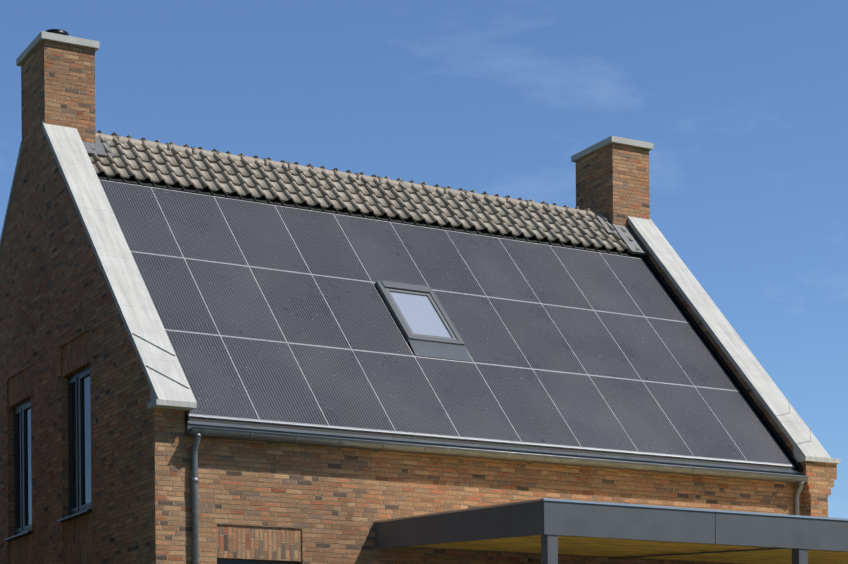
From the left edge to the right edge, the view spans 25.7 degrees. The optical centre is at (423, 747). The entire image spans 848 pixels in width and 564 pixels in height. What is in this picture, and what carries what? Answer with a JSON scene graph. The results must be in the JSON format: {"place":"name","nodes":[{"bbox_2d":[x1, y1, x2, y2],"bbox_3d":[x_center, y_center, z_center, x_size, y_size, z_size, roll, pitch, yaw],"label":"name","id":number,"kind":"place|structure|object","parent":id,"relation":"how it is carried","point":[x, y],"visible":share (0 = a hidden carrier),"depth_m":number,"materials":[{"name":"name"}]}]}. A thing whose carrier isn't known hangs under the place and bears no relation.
{"place":"outdoors","nodes":[
{"label":"outdoors","id":0,"kind":"place"},
{"bbox_2d":[0,0,847,518],"label":"sky","id":1,"kind":"structure","parent":0,"point":[742,105],"materials":[{"name":"blue"}]},
{"bbox_3d":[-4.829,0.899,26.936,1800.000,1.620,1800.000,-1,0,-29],"label":"ground","id":2,"kind":"structure","parent":0,"visible":0},
{"bbox_2d":[0,136,185,563],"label":"gable wall","id":3,"kind":"structure","parent":2,"relation":"on","point":[56,296],"depth_m":26.22,"materials":[{"name":"brick"}]},
{"bbox_2d":[3,398,32,540],"bbox_3d":[-6.073,-4.267,28.519,0.440,2.085,1.290,-1,0,-29],"label":"gable window","id":4,"kind":"structure","parent":3,"relation":"attached to","point":[22,477],"depth_m":28.62,"materials":[{"name":"grey"}]},
{"bbox_2d":[8,367,31,563],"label":"gable soldier panels","id":5,"kind":"structure","parent":3,"relation":"attached to","point":[19,388],"depth_m":28.46,"materials":[{"name":"brick"}]},
{"bbox_2d":[57,365,91,521],"bbox_3d":[-4.763,-4.279,26.152,0.440,2.085,1.340,-1,0,-29],"label":"gable window","id":6,"kind":"structure","parent":3,"relation":"attached to","point":[79,440],"depth_m":26.20,"materials":[{"name":"grey"}]},
{"bbox_2d":[62,330,91,563],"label":"gable soldier panels","id":7,"kind":"structure","parent":3,"relation":"attached to","point":[77,530],"depth_m":26.09,"materials":[{"name":"brick"}]},
{"bbox_2d":[0,121,196,410],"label":"gable coping","id":8,"kind":"object","parent":3,"relation":"on","point":[139,315],"visible":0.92,"depth_m":25.08,"materials":[{"name":"grey concrete"}]},
{"bbox_2d":[132,332,810,440],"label":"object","id":9,"kind":"object","parent":3,"relation":"on","point":[156,370],"visible":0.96,"depth_m":23.98,"materials":[{"name":"white"}]},
{"bbox_2d":[185,436,797,563],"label":"wall","id":10,"kind":"structure","parent":2,"relation":"on","point":[333,503],"depth_m":24.96,"materials":[{"name":"brick"}]},
{"bbox_2d":[217,558,299,563],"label":"front window","id":11,"kind":"structure","parent":10,"relation":"attached to","point":[230,561],"depth_m":24.09,"materials":[{"name":"grey"}]},
{"bbox_2d":[217,524,301,561],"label":"brick lintel","id":12,"kind":"structure","parent":10,"relation":"attached to","point":[257,543],"depth_m":24.09,"materials":[{"name":"brick"}]},
{"bbox_2d":[99,168,627,425],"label":"roof deck","id":13,"kind":"structure","parent":10,"relation":"on","point":[331,206],"depth_m":29.39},
{"bbox_2d":[21,40,95,180],"bbox_3d":[-5.500,-9.485,27.880,0.773,1.760,1.150,-1,0,-29],"label":"chimney","id":14,"kind":"object","parent":13,"relation":"on","point":[57,84],"visible":0.71,"depth_m":27.44,"materials":[{"name":"brick"}]},
{"bbox_2d":[45,29,68,35],"bbox_3d":[-5.472,-10.560,27.632,0.350,0.180,0.350,-1,0,-29],"label":"chimney cowl","id":15,"kind":"object","parent":14,"relation":"on","point":[59,31],"visible":0.35,"depth_m":27.48,"materials":[{"name":"black metal"}]},
{"bbox_2d":[16,31,99,65],"bbox_3d":[-5.509,-10.419,27.880,0.883,0.101,1.260,-1,0,-29],"label":"chimney cap","id":16,"kind":"object","parent":14,"relation":"on","point":[34,44],"visible":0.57,"depth_m":27.40,"materials":[{"name":"grey concrete"}]},
{"bbox_2d":[96,132,604,216],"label":"roof ridge tiles","id":17,"kind":"object","parent":13,"relation":"on","point":[289,165],"visible":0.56,"depth_m":29.75,"materials":[{"name":"grey ceramic"}]},
{"bbox_2d":[82,137,648,255],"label":"lead flashings","id":18,"kind":"object","parent":13,"relation":"attached to","point":[99,150],"visible":0.67,"depth_m":31.76,"materials":[{"name":"grey metal"}]},
{"bbox_2d":[88,130,647,251],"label":"roof tiles","id":19,"kind":"object","parent":13,"relation":"on","point":[230,175],"visible":0.79,"depth_m":29.42,"materials":[{"name":"grey ceramic"}]},
{"bbox_2d":[373,280,472,361],"bbox_3d":[-0.025,-6.288,27.431,0.990,1.392,1.305,-1,0,-29],"label":"skylight","id":20,"kind":"object","parent":13,"relation":"on","point":[423,322],"visible":1,"depth_m":27.37,"materials":[{"name":"black"}]},
{"bbox_2d":[99,179,794,465],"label":"pv rails","id":21,"kind":"object","parent":13,"relation":"on","point":[424,357],"visible":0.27,"depth_m":26.88,"materials":[{"name":"silver metal"}]},
{"bbox_2d":[99,180,793,464],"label":"solar panels","id":22,"kind":"object","parent":21,"relation":"on","point":[289,381],"visible":0.9,"depth_m":27.32,"materials":[{"name":"black glass"}]},
{"bbox_2d":[97,174,803,483],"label":"roof flashings","id":23,"kind":"object","parent":13,"relation":"attached to","point":[309,430],"visible":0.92,"depth_m":27.03,"materials":[{"name":"black metal"}]},
{"bbox_2d":[188,426,807,482],"bbox_3d":[1.425,-4.035,25.859,10.010,0.097,0.170,-1,0,-29],"label":"gutter","id":24,"kind":"object","parent":13,"relation":"attached to","point":[279,437],"visible":1,"depth_m":25.46,"materials":[{"name":"metal"}]},
{"bbox_2d":[576,143,649,226],"bbox_3d":[3.328,-9.566,32.768,0.776,1.760,1.150,-1,0,-29],"label":"chimney","id":25,"kind":"object","parent":13,"relation":"on","point":[612,182],"visible":0.57,"depth_m":32.32,"materials":[{"name":"brick"}]},
{"bbox_2d":[571,136,653,162],"bbox_3d":[3.320,-10.500,32.768,0.886,0.101,1.260,-1,0,-29],"label":"chimney cap","id":26,"kind":"object","parent":25,"relation":"on","point":[649,146],"visible":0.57,"depth_m":32.33,"materials":[{"name":"grey concrete"}]},
{"bbox_2d":[191,433,804,563],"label":"downpipes","id":27,"kind":"object","parent":10,"relation":"attached to","point":[195,482],"visible":0.88,"depth_m":23.55,"materials":[{"name":"metal"}]},
{"bbox_2d":[374,498,847,563],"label":"veranda","id":28,"kind":"object","parent":10,"relation":"attached to","point":[549,529],"visible":1,"depth_m":22.80,"materials":[{"name":"silver metal"}]},
{"bbox_2d":[630,226,836,516],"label":"gable wall","id":29,"kind":"structure","parent":2,"relation":"on","point":[816,490],"depth_m":28.47,"materials":[{"name":"brick"}]},
{"bbox_2d":[628,216,839,463],"bbox_3d":[3.581,-6.806,32.894,0.690,4.937,10.330,-1,0,-29],"label":"gable coping","id":30,"kind":"object","parent":29,"relation":"on","point":[792,425],"visible":0.46,"depth_m":30.04,"materials":[{"name":"grey concrete"}]}
]}

